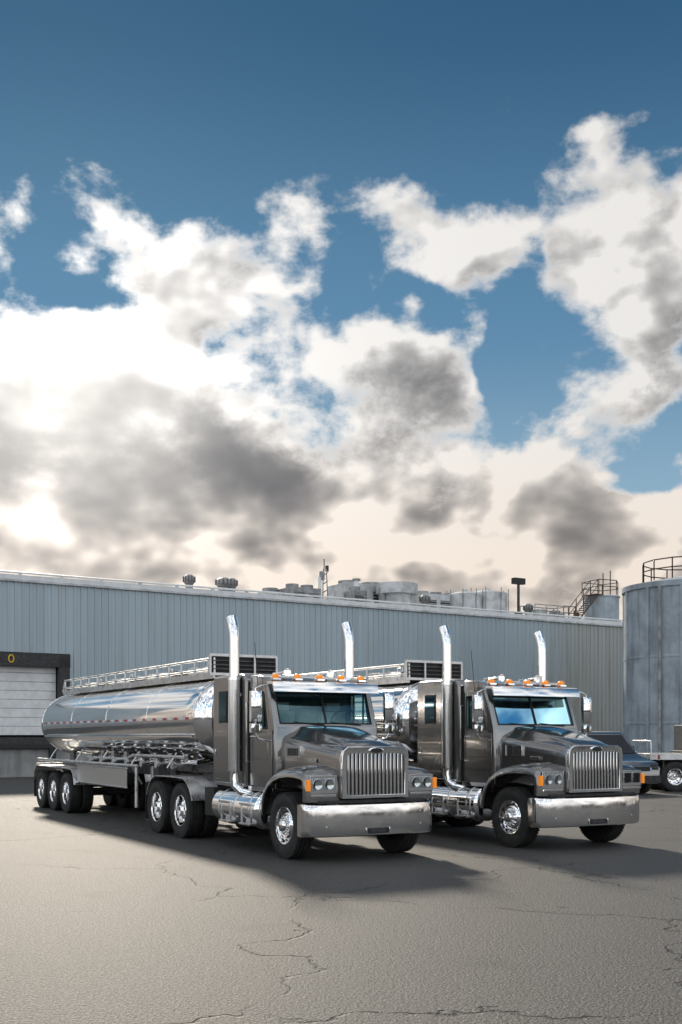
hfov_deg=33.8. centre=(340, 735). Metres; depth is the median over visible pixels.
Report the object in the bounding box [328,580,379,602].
air handling unit
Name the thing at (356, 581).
roof exhaust pipe
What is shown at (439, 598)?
air handling unit
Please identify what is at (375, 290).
sky
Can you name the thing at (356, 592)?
air handling unit
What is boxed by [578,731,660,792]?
car
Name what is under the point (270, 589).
air handling unit
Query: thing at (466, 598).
roof storage tank
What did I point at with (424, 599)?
roof turbine vent
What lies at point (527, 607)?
roof turbine vent
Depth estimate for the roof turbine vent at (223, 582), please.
61.95 m
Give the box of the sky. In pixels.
[0,0,681,621]
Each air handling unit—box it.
[258,587,281,594]
[278,583,320,597]
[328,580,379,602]
[344,586,365,601]
[412,591,451,608]
[549,610,564,617]
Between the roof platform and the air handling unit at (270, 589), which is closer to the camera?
the air handling unit at (270, 589)
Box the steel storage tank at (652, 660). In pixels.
[622,556,681,758]
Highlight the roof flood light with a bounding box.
[511,577,525,613]
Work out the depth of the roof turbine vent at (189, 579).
60.90 m
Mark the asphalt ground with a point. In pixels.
(113, 914)
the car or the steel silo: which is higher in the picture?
the steel silo
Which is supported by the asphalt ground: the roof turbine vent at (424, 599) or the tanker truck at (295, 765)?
the tanker truck at (295, 765)
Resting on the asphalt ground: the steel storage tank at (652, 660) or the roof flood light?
the steel storage tank at (652, 660)
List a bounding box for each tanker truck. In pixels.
[34,615,436,858]
[300,625,644,846]
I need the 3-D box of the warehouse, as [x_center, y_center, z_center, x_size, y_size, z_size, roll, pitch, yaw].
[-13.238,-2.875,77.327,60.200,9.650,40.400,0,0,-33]
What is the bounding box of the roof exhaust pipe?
[352,578,360,585]
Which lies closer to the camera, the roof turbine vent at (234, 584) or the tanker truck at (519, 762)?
the tanker truck at (519, 762)
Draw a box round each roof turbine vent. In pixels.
[183,574,195,587]
[215,577,231,590]
[228,578,237,591]
[419,595,430,606]
[523,604,532,614]
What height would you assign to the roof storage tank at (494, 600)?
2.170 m
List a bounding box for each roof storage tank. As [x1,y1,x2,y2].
[446,588,482,610]
[471,587,508,612]
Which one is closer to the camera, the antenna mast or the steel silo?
the antenna mast
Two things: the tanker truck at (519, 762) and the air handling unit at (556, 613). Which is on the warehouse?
the air handling unit at (556, 613)
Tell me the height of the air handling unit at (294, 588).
1.340 m
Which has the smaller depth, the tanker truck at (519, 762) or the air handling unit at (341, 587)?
the tanker truck at (519, 762)
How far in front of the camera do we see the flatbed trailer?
38.84 m
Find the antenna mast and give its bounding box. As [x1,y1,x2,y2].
[318,559,328,598]
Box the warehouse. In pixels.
[0,570,622,776]
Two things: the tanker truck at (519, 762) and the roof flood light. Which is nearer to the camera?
the tanker truck at (519, 762)
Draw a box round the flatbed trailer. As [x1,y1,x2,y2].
[632,740,681,791]
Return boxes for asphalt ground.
[0,777,681,1023]
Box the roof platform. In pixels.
[520,604,568,617]
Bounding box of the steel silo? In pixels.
[563,571,619,621]
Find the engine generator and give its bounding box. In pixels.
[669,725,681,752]
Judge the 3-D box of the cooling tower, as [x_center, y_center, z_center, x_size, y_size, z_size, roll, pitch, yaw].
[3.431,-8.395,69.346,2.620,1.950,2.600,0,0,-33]
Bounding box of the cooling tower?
[376,581,417,605]

